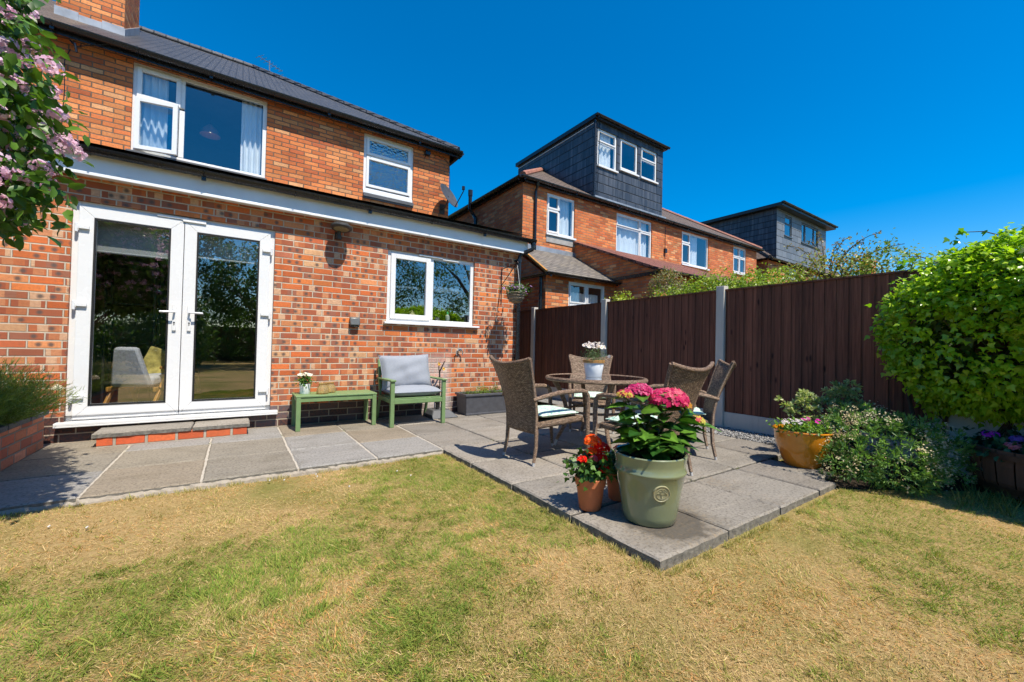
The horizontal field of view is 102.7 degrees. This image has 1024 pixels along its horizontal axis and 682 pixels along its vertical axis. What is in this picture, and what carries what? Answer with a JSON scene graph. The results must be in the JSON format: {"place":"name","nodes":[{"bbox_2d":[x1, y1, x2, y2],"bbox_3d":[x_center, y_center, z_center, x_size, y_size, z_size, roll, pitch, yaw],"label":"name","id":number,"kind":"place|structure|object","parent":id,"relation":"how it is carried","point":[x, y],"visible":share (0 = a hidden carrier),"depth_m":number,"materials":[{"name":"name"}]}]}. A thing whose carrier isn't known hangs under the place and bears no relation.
{"place":"outdoors","nodes":[
{"label":"outdoors","id":0,"kind":"place"},
{"bbox_2d":[0,418,442,510],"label":"path","id":1,"kind":"structure","parent":0,"point":[50,474],"depth_m":3.45,"materials":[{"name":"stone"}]},
{"bbox_2d":[91,417,249,447],"bbox_3d":[-3.423,0.954,4.208,1.221,0.194,0.386,2,-1,-34],"label":"doorstep","id":2,"kind":"object","parent":1,"relation":"on","point":[123,435],"visible":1,"depth_m":4.06,"materials":[{"name":"brick"}]},
{"bbox_2d":[291,390,376,431],"bbox_3d":[-2.168,0.831,5.005,0.900,0.398,0.420,2,-1,-34],"label":"green bench","id":3,"kind":"object","parent":1,"relation":"on","point":[298,398],"visible":1,"depth_m":4.90,"materials":[{"name":"green paint"}]},
{"bbox_2d":[299,383,310,393],"bbox_3d":[-2.446,0.564,4.841,0.120,0.118,0.120,2,-1,-34],"label":"white pot","id":4,"kind":"object","parent":3,"relation":"on","point":[304,390],"visible":0.88,"depth_m":4.79,"materials":[{"name":"ceramic"}]},
{"bbox_2d":[293,372,316,387],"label":"white flower plant","id":5,"kind":"object","parent":4,"relation":"in","point":[301,379],"visible":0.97,"depth_m":4.81,"materials":[{"name":"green plant"}]},
{"bbox_2d":[0,453,1023,681],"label":"lawn","id":6,"kind":"structure","parent":0,"point":[797,546],"depth_m":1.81,"materials":[{"name":"green plant"}]},
{"bbox_2d":[0,411,48,471],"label":"raised planter","id":7,"kind":"object","parent":6,"relation":"on","point":[20,440],"visible":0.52,"depth_m":3.28,"materials":[{"name":"brick"}]},
{"bbox_2d":[0,354,90,425],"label":"feathery shrub","id":8,"kind":"object","parent":7,"relation":"in","point":[17,400],"visible":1,"depth_m":3.10,"materials":[{"name":"green plant"}]},
{"bbox_2d":[50,384,61,419],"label":"white rose","id":9,"kind":"object","parent":8,"relation":"attached to","point":[54,387],"visible":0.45,"depth_m":3.46,"materials":[{"name":"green plant"}]},
{"bbox_2d":[0,0,93,250],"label":"flowering bush","id":10,"kind":"object","parent":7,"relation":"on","point":[32,115],"visible":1,"depth_m":1.89,"materials":[{"name":"green plant"}]},
{"bbox_2d":[0,451,441,515],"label":"path edging","id":11,"kind":"object","parent":6,"relation":"on","point":[140,494],"visible":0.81,"depth_m":2.92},
{"bbox_2d":[949,414,1023,474],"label":"white wall","id":12,"kind":"structure","parent":6,"relation":"on","point":[956,421],"depth_m":3.60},
{"bbox_2d":[950,481,1023,518],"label":"weeds","id":13,"kind":"object","parent":6,"relation":"on","point":[967,496],"visible":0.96,"depth_m":2.86,"materials":[{"name":"green plant"}]},
{"bbox_2d":[53,0,1023,274],"label":"sky","id":14,"kind":"structure","parent":0,"point":[859,116],"materials":[{"name":"blue"}]},
{"bbox_2d":[537,401,557,405],"bbox_3d":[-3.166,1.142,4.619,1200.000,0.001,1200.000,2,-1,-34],"label":"ground","id":15,"kind":"structure","parent":0,"point":[541,403],"depth_m":8.39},
{"bbox_2d":[0,0,536,445],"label":"brick house","id":16,"kind":"structure","parent":15,"relation":"on","point":[271,285],"depth_m":5.69,"materials":[{"name":"brick"}]},
{"bbox_2d":[100,255,160,402],"bbox_3d":[-4.478,-0.088,4.831,0.442,1.750,0.322,2,-1,-34],"label":"shelf unit","id":17,"kind":"object","parent":16,"relation":"in","point":[114,264],"visible":0.74,"depth_m":4.82,"materials":[{"name":"wood"}]},
{"bbox_2d":[103,347,164,402],"bbox_3d":[-4.213,0.436,4.683,0.507,0.735,0.600,1,-1,-10],"label":"armchair","id":18,"kind":"object","parent":16,"relation":"in","point":[129,370],"visible":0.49,"depth_m":4.45,"materials":[{"name":"grey fabric"}]},
{"bbox_2d":[143,346,180,373],"bbox_3d":[-4.100,0.291,4.795,0.382,0.382,0.110,23,-23,-20],"label":"cushion","id":19,"kind":"object","parent":18,"relation":"on","point":[154,359],"visible":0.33,"depth_m":4.76,"materials":[{"name":"fabric"}]},
{"bbox_2d":[135,347,199,397],"bbox_3d":[-5.100,0.431,6.119,0.650,0.750,0.769,2,-1,-29],"label":"teal armchair","id":20,"kind":"object","parent":16,"relation":"in","point":[196,376],"visible":0.19,"depth_m":6.27,"materials":[{"name":"fabric"}]},
{"bbox_2d":[65,200,274,420],"bbox_3d":[-3.540,-0.275,4.390,1.690,2.130,0.161,2,-1,-34],"label":"french door","id":21,"kind":"structure","parent":16,"relation":"in","point":[181,256],"depth_m":4.35,"materials":[{"name":"white plastic"}]},
{"bbox_2d":[131,62,267,177],"bbox_3d":[-4.901,-3.433,6.520,1.700,1.330,0.334,2,-1,-34],"label":"bedroom window","id":22,"kind":"structure","parent":16,"relation":"in","point":[150,103],"depth_m":6.33,"materials":[{"name":"white plastic"}]},
{"bbox_2d":[200,119,219,139],"bbox_3d":[-5.310,-3.867,7.215,0.300,0.500,0.300,2,-1,-34],"label":"pendant lamp","id":23,"kind":"object","parent":16,"relation":"hanging from","point":[209,131],"visible":1,"depth_m":7.21,"materials":[{"name":"white plastic"}]},
{"bbox_2d":[256,55,282,71],"bbox_3d":[-6.125,-6.552,10.366,0.260,1.050,0.651,1,-1,22],"label":"roof aerial","id":24,"kind":"object","parent":16,"relation":"attached to","point":[269,64],"visible":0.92,"depth_m":10.34,"materials":[{"name":"metal"}]},
{"bbox_2d":[330,222,351,239],"bbox_3d":[-2.145,-1.377,5.138,0.256,0.176,0.288,2,-1,-34],"label":"wall light","id":25,"kind":"object","parent":16,"relation":"attached to","point":[340,227],"visible":1,"depth_m":5.10,"materials":[{"name":"grey metal"}]},
{"bbox_2d":[349,317,359,326],"bbox_3d":[-2.047,-0.249,5.333,0.124,0.132,0.072,2,-1,-34],"label":"outdoor socket","id":26,"kind":"object","parent":16,"relation":"attached to","point":[354,321],"visible":1,"depth_m":5.31,"materials":[{"name":"grey plastic"}]},
{"bbox_2d":[363,133,412,199],"bbox_3d":[-2.469,-3.450,8.184,0.990,1.100,0.083,2,-1,-34],"label":"bathroom window","id":27,"kind":"structure","parent":16,"relation":"in","point":[408,166],"depth_m":8.14,"materials":[{"name":"white plastic"}]},
{"bbox_2d":[386,249,473,325],"bbox_3d":[-1.181,-0.749,6.036,1.355,1.000,0.083,2,-1,-34],"label":"kitchen window","id":28,"kind":"structure","parent":16,"relation":"in","point":[393,255],"depth_m":5.94,"materials":[{"name":"white plastic"}]},
{"bbox_2d":[432,310,443,320],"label":"herb plant","id":29,"kind":"object","parent":16,"relation":"on","point":[435,317],"visible":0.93,"depth_m":6.19,"materials":[{"name":"green plant"}]},
{"bbox_2d":[445,312,449,320],"bbox_3d":[-0.993,-0.376,6.298,0.066,0.150,0.064,2,-1,-34],"label":"washing up bottle","id":30,"kind":"object","parent":16,"relation":"on","point":[447,317],"visible":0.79,"depth_m":6.27,"materials":[{"name":"plastic"}]},
{"bbox_2d":[439,183,464,213],"bbox_3d":[-1.260,-3.003,8.577,0.495,0.571,0.525,1,-1,-12],"label":"satellite dish","id":31,"kind":"object","parent":16,"relation":"attached to","point":[449,195],"visible":1,"depth_m":8.61,"materials":[{"name":"grey metal"}]},
{"bbox_2d":[501,261,518,303],"bbox_3d":[-0.040,-0.914,6.450,0.014,0.622,0.474,2,-1,-34],"label":"hanging basket bracket","id":32,"kind":"object","parent":16,"relation":"attached to","point":[506,277],"visible":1,"depth_m":6.58,"materials":[{"name":"black metal"}]},
{"bbox_2d":[506,265,525,302],"bbox_3d":[0.061,-0.874,6.299,0.311,0.581,0.310,2,-1,-34],"label":"hanging basket","id":33,"kind":"object","parent":32,"relation":"hanging from","point":[516,297],"visible":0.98,"depth_m":6.20,"materials":[{"name":"wicker"}]},
{"bbox_2d":[499,280,532,299],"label":"basket flowers","id":34,"kind":"object","parent":33,"relation":"in","point":[516,287],"visible":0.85,"depth_m":6.23,"materials":[{"name":"pink plant"}]},
{"bbox_2d":[448,112,763,310],"bbox_3d":[3.978,-2.730,16.103,13.500,8.120,10.926,2,-1,-34],"label":"brick semi pair","id":35,"kind":"object","parent":15,"relation":"on","point":[581,203],"visible":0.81,"depth_m":12.28,"materials":[{"name":"red brick"}]},
{"bbox_2d":[547,193,573,237],"bbox_3d":[1.299,-3.450,11.397,1.010,1.100,0.175,2,-1,-34],"label":"window","id":36,"kind":"structure","parent":35,"relation":"in","point":[562,228],"depth_m":11.53,"materials":[{"name":"white plastic"}]},
{"bbox_2d":[568,281,603,305],"bbox_3d":[1.717,-0.742,9.921,1.210,1.260,0.265,2,-1,-34],"label":"window","id":37,"kind":"structure","parent":35,"relation":"in","point":[574,298],"depth_m":9.87,"materials":[{"name":"white plastic"}]},
{"bbox_2d":[597,129,615,169],"bbox_3d":[2.827,-5.776,12.470,0.840,1.110,0.175,2,-1,-34],"label":"window","id":38,"kind":"structure","parent":35,"relation":"in","point":[605,146],"depth_m":12.54,"materials":[{"name":"white plastic"}]},
{"bbox_2d":[620,139,636,173],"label":"window","id":39,"kind":"structure","parent":35,"relation":"in","point":[622,141],"depth_m":13.04,"materials":[{"name":"white plastic"}]},
{"bbox_2d":[616,213,650,257],"bbox_3d":[3.847,-3.303,13.123,1.710,1.270,0.175,2,-1,-34],"label":"window","id":40,"kind":"structure","parent":35,"relation":"in","point":[631,233],"depth_m":13.19,"materials":[{"name":"white plastic"}]},
{"bbox_2d":[641,147,655,181],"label":"window","id":41,"kind":"structure","parent":35,"relation":"in","point":[644,160],"depth_m":13.63,"materials":[{"name":"white plastic"}]},
{"bbox_2d":[681,231,707,268],"bbox_3d":[6.629,-3.295,15.008,1.690,1.170,0.175,2,-1,-34],"label":"window","id":42,"kind":"structure","parent":35,"relation":"in","point":[692,239],"depth_m":15.09,"materials":[{"name":"white plastic"}]},
{"bbox_2d":[733,246,744,273],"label":"window","id":43,"kind":"structure","parent":35,"relation":"in","point":[737,257],"depth_m":16.71,"materials":[{"name":"white plastic"}]},
{"bbox_2d":[604,290,640,300],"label":"yellow green shrub","id":44,"kind":"object","parent":15,"relation":"on","point":[622,297],"visible":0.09,"depth_m":8.33,"materials":[{"name":"green plant"}]},
{"bbox_2d":[652,260,810,296],"bbox_3d":[3.613,-0.067,7.060,2.748,2.524,1.331,1,-1,33],"label":"yellow green shrub","id":45,"kind":"object","parent":15,"relation":"on","point":[709,286],"visible":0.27,"depth_m":6.89,"materials":[{"name":"green plant"}]},
{"bbox_2d":[700,200,840,283],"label":"brick house","id":46,"kind":"structure","parent":15,"relation":"on","point":[771,230],"depth_m":19.39,"materials":[{"name":"tile"}]},
{"bbox_2d":[784,216,790,236],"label":"window","id":47,"kind":"structure","parent":46,"relation":"in","point":[786,224],"depth_m":19.33,"materials":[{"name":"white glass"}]},
{"bbox_2d":[801,223,816,246],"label":"window","id":48,"kind":"structure","parent":46,"relation":"in","point":[804,225],"depth_m":20.52,"materials":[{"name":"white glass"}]},
{"bbox_2d":[519,261,1022,469],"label":"garden fence","id":49,"kind":"object","parent":15,"relation":"on","point":[786,342],"visible":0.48,"depth_m":5.19,"materials":[{"name":"wood"}]},
{"bbox_2d":[734,266,833,285],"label":"leafy shrub","id":50,"kind":"object","parent":15,"relation":"on","point":[768,281],"visible":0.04,"depth_m":5.86,"materials":[{"name":"green plant"}]},
{"bbox_2d":[771,232,904,282],"bbox_3d":[4.248,-0.104,5.578,1.153,2.572,1.651,2,-1,-34],"label":"bronze shrub","id":51,"kind":"object","parent":15,"relation":"on","point":[824,259],"visible":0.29,"depth_m":5.39,"materials":[{"name":"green plant"}]},
{"bbox_2d":[769,229,904,279],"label":"arching shrub stems","id":52,"kind":"object","parent":51,"relation":"attached to","point":[849,249],"visible":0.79,"depth_m":5.52,"materials":[{"name":"brown plant"}]},
{"bbox_2d":[849,257,877,275],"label":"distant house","id":53,"kind":"structure","parent":15,"relation":"on","point":[872,266],"depth_m":29.89,"materials":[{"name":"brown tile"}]},
{"bbox_2d":[840,227,953,276],"bbox_3d":[4.761,-0.111,4.995,1.516,2.594,1.140,1,-1,38],"label":"leafy shrub","id":54,"kind":"object","parent":15,"relation":"on","point":[884,251],"visible":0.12,"depth_m":5.00,"materials":[{"name":"green plant"}]},
{"bbox_2d":[384,404,835,570],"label":"patio","id":55,"kind":"structure","parent":0,"point":[740,500],"depth_m":3.15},
{"bbox_2d":[376,359,446,427],"bbox_3d":[-1.338,0.646,5.385,0.738,0.825,0.678,2,-1,-34],"label":"green armchair","id":56,"kind":"object","parent":55,"relation":"on","point":[391,398],"visible":0.65,"depth_m":5.22,"materials":[{"name":"green paint"}]},
{"bbox_2d":[381,385,440,395],"bbox_3d":[-1.327,0.641,5.370,0.667,0.139,0.567,2,-1,-34],"label":"seat cushion","id":57,"kind":"object","parent":56,"relation":"on","point":[411,390],"visible":0.81,"depth_m":5.17,"materials":[{"name":"grey fabric"}]},
{"bbox_2d":[379,354,431,390],"bbox_3d":[-1.409,0.407,5.448,0.687,0.467,0.222,-1,-17,-34],"label":"back cushion","id":58,"kind":"object","parent":57,"relation":"on","point":[408,370],"visible":0.89,"depth_m":5.35,"materials":[{"name":"grey fabric"}]},
{"bbox_2d":[423,386,457,418],"bbox_3d":[-1.004,0.852,5.783,0.399,0.430,0.331,2,-1,-34],"label":"parasol base","id":59,"kind":"object","parent":55,"relation":"on","point":[432,413],"visible":0.58,"depth_m":5.71,"materials":[{"name":"grey plastic"}]},
{"bbox_2d":[438,361,444,406],"bbox_3d":[-1.030,0.676,5.902,0.119,0.782,0.056,2,-1,-34],"label":"garden stake","id":60,"kind":"object","parent":55,"relation":"on","point":[441,368],"visible":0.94,"depth_m":5.90,"materials":[{"name":"wood"}]},
{"bbox_2d":[455,390,505,415],"bbox_3d":[-0.394,0.932,6.244,0.890,0.310,0.350,2,-1,-34],"label":"trough planter","id":61,"kind":"object","parent":55,"relation":"on","point":[469,404],"visible":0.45,"depth_m":6.05,"materials":[{"name":"grey stone"}]},
{"bbox_2d":[459,389,478,393],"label":"trough plant","id":62,"kind":"object","parent":61,"relation":"in","point":[466,392],"visible":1,"depth_m":6.08,"materials":[{"name":"green plant"}]},
{"bbox_2d":[471,383,497,393],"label":"trough plant","id":63,"kind":"object","parent":61,"relation":"in","point":[484,390],"visible":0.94,"depth_m":6.20,"materials":[{"name":"green plant"}]},
{"bbox_2d":[490,377,499,392],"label":"trough plant","id":64,"kind":"object","parent":61,"relation":"in","point":[494,386],"visible":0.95,"depth_m":6.30,"materials":[{"name":"green plant"}]},
{"bbox_2d":[489,355,589,466],"bbox_3d":[0.242,0.601,3.760,0.829,0.926,0.609,2,-1,-36],"label":"rattan chair","id":65,"kind":"object","parent":55,"relation":"on","point":[519,386],"visible":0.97,"depth_m":3.56,"materials":[{"name":"brown wicker"}]},
{"bbox_2d":[538,405,578,417],"bbox_3d":[0.310,0.652,3.809,0.447,0.078,0.427,2,-1,-36],"label":"seat cushion","id":66,"kind":"object","parent":65,"relation":"on","point":[545,411],"visible":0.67,"depth_m":3.69,"materials":[{"name":"white fabric"}]},
{"bbox_2d":[575,474,606,511],"bbox_3d":[0.492,0.949,2.573,0.198,0.202,0.198,2,-1,-34],"label":"terracotta pot","id":67,"kind":"object","parent":55,"relation":"on","point":[590,499],"visible":0.73,"depth_m":2.50,"materials":[{"name":"ceramic"}]},
{"bbox_2d":[556,434,615,490],"bbox_3d":[0.475,0.753,2.582,0.386,0.335,0.409,2,-1,-34],"label":"geranium","id":68,"kind":"object","parent":67,"relation":"in","point":[592,462],"visible":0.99,"depth_m":2.52,"materials":[{"name":"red plant"}]},
{"bbox_2d":[568,354,615,433],"bbox_3d":[1.017,0.641,5.291,0.609,0.926,0.829,1,-1,9],"label":"rattan chair","id":69,"kind":"object","parent":55,"relation":"on","point":[576,364],"visible":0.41,"depth_m":5.51,"materials":[{"name":"brown wicker"}]},
{"bbox_2d":[574,391,605,398],"bbox_3d":[1.002,0.688,5.205,0.427,0.078,0.447,1,-1,9],"label":"seat cushion","id":70,"kind":"object","parent":69,"relation":"on","point":[592,395],"visible":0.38,"depth_m":5.04,"materials":[{"name":"white fabric"}]},
{"bbox_2d":[545,373,647,451],"bbox_3d":[0.871,0.731,4.298,1.052,0.716,1.052,1,-1,36],"label":"glass table","id":71,"kind":"object","parent":55,"relation":"on","point":[610,380],"visible":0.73,"depth_m":4.08,"materials":[{"name":"brown wicker"}]},
{"bbox_2d":[583,359,604,377],"bbox_3d":[0.858,0.288,4.302,0.230,0.180,0.230,2,-1,-34],"label":"white metal pot","id":72,"kind":"object","parent":71,"relation":"on","point":[593,368],"visible":0.97,"depth_m":4.22,"materials":[{"name":"metal"}]},
{"bbox_2d":[580,342,610,361],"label":"daisy plant","id":73,"kind":"object","parent":72,"relation":"in","point":[590,344],"visible":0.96,"depth_m":4.29,"materials":[{"name":"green plant"}]},
{"bbox_2d":[607,473,620,500],"bbox_3d":[0.713,0.967,2.754,0.178,0.182,0.178,2,-1,-34],"label":"terracotta pot","id":74,"kind":"object","parent":55,"relation":"on","point":[613,491],"visible":0.2,"depth_m":2.70,"materials":[{"name":"ceramic"}]},
{"bbox_2d":[604,444,620,481],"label":"geranium","id":75,"kind":"object","parent":74,"relation":"in","point":[608,455],"visible":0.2,"depth_m":2.69,"materials":[{"name":"green plant"}]},
{"bbox_2d":[614,444,687,527],"bbox_3d":[0.822,0.857,2.447,0.418,0.396,0.418,2,-1,-34],"label":"glazed green pot","id":76,"kind":"object","parent":55,"relation":"on","point":[650,490],"visible":0.9,"depth_m":2.29,"materials":[{"name":"green ceramic"}]},
{"bbox_2d":[604,382,720,460],"bbox_3d":[0.876,0.482,2.467,0.594,0.466,0.518,2,-1,-34],"label":"hydrangea","id":77,"kind":"object","parent":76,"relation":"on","point":[652,439],"visible":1,"depth_m":2.40,"materials":[{"name":"green plant"}]},
{"bbox_2d":[592,361,714,475],"bbox_3d":[1.143,0.615,3.340,0.609,0.926,0.829,2,-1,-37],"label":"rattan chair","id":78,"kind":"object","parent":55,"relation":"on","point":[689,381],"visible":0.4,"depth_m":3.08,"materials":[{"name":"brown wicker"}]},
{"bbox_2d":[605,413,657,425],"bbox_3d":[1.090,0.663,3.408,0.427,0.078,0.447,2,-1,-37],"label":"seat cushion","id":79,"kind":"object","parent":78,"relation":"on","point":[615,419],"visible":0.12,"depth_m":3.41,"materials":[{"name":"white fabric"}]},
{"bbox_2d":[648,359,735,459],"bbox_3d":[1.737,0.638,4.060,0.829,0.926,0.609,1,-1,16],"label":"rattan chair","id":80,"kind":"object","parent":55,"relation":"on","point":[722,372],"visible":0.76,"depth_m":4.04,"materials":[{"name":"brown wicker"}]},
{"bbox_2d":[693,407,705,415],"bbox_3d":[1.654,0.685,4.083,0.447,0.078,0.427,1,-1,16],"label":"seat cushion","id":81,"kind":"object","parent":80,"relation":"on","point":[697,412],"visible":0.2,"depth_m":3.87,"materials":[{"name":"white fabric"}]},
{"bbox_2d":[772,424,834,468],"bbox_3d":[2.604,0.950,3.673,0.464,0.325,0.464,2,-1,-34],"label":"ochre bowl planter","id":82,"kind":"object","parent":55,"relation":"on","point":[798,451],"visible":0.77,"depth_m":3.53,"materials":[{"name":"ceramic"}]},
{"bbox_2d":[766,415,845,450],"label":"bowl flowers","id":83,"kind":"object","parent":82,"relation":"in","point":[804,425],"visible":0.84,"depth_m":3.62,"materials":[{"name":"green plant"}]},
{"bbox_2d":[448,423,773,530],"bbox_3d":[0.784,1.161,4.656,3.140,0.118,4.350,2,-1,-34],"label":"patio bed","id":84,"kind":"object","parent":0,"point":[618,502],"visible":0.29,"depth_m":3.34,"materials":[{"name":"grey concrete"}]},
{"bbox_2d":[123,428,738,481],"bbox_3d":[-0.624,1.057,4.298,5.581,0.020,2.359,1,-1,11],"label":"joint moss","id":85,"kind":"object","parent":84,"relation":"on","point":[491,439],"visible":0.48,"depth_m":3.91,"materials":[{"name":"green plant"}]},
{"bbox_2d":[537,395,776,445],"bbox_3d":[1.639,1.158,6.728,0.600,0.016,5.900,2,-1,-34],"label":"gravel bed","id":86,"kind":"object","parent":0,"point":[556,401],"visible":0.16,"depth_m":7.57,"materials":[{"name":"grey gravel"}]},
{"bbox_2d":[638,412,775,445],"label":"gravel","id":87,"kind":"structure","parent":0,"point":[747,435],"depth_m":4.96,"materials":[{"name":"grey gravel"}]},
{"bbox_2d":[779,456,1016,491],"bbox_3d":[3.275,1.169,3.457,1.500,0.064,1.550,2,-1,-34],"label":"soil bed","id":88,"kind":"object","parent":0,"point":[842,484],"visible":0.14,"depth_m":3.29,"materials":[{"name":"brown soil"}]},
{"bbox_2d":[819,419,861,459],"bbox_3d":[3.209,0.961,4.010,0.330,0.340,0.330,2,-1,-34],"label":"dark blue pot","id":89,"kind":"object","parent":88,"relation":"on","point":[852,443],"visible":0.13,"depth_m":3.88,"materials":[{"name":"ceramic"}]},
{"bbox_2d":[774,379,866,422],"bbox_3d":[3.089,0.593,4.013,0.892,0.460,0.398,1,-1,-9],"label":"variegated shrub","id":90,"kind":"object","parent":89,"relation":"in","point":[801,398],"visible":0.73,"depth_m":3.99,"materials":[{"name":"green plant"}]},
{"bbox_2d":[814,400,982,497],"bbox_3d":[3.127,0.844,3.342,1.115,0.680,1.057,1,-1,32],"label":"pale tipped shrub","id":91,"kind":"object","parent":88,"relation":"on","point":[938,475],"visible":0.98,"depth_m":3.18,"materials":[{"name":"green plant"}]},
{"bbox_2d":[864,222,1023,472],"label":"ivy hedge","id":92,"kind":"object","parent":88,"relation":"on","point":[937,390],"visible":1,"depth_m":3.27,"materials":[{"name":"green plant"}]},
{"bbox_2d":[968,440,1023,500],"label":"half barrel planter","id":93,"kind":"object","parent":88,"relation":"on","point":[1008,474],"visible":0.69,"depth_m":2.96,"materials":[{"name":"wood"}]},
{"bbox_2d":[948,425,1023,461],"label":"barrel flowers","id":94,"kind":"object","parent":93,"relation":"in","point":[1010,443],"visible":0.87,"depth_m":3.06,"materials":[{"name":"purple plant"}]}
]}

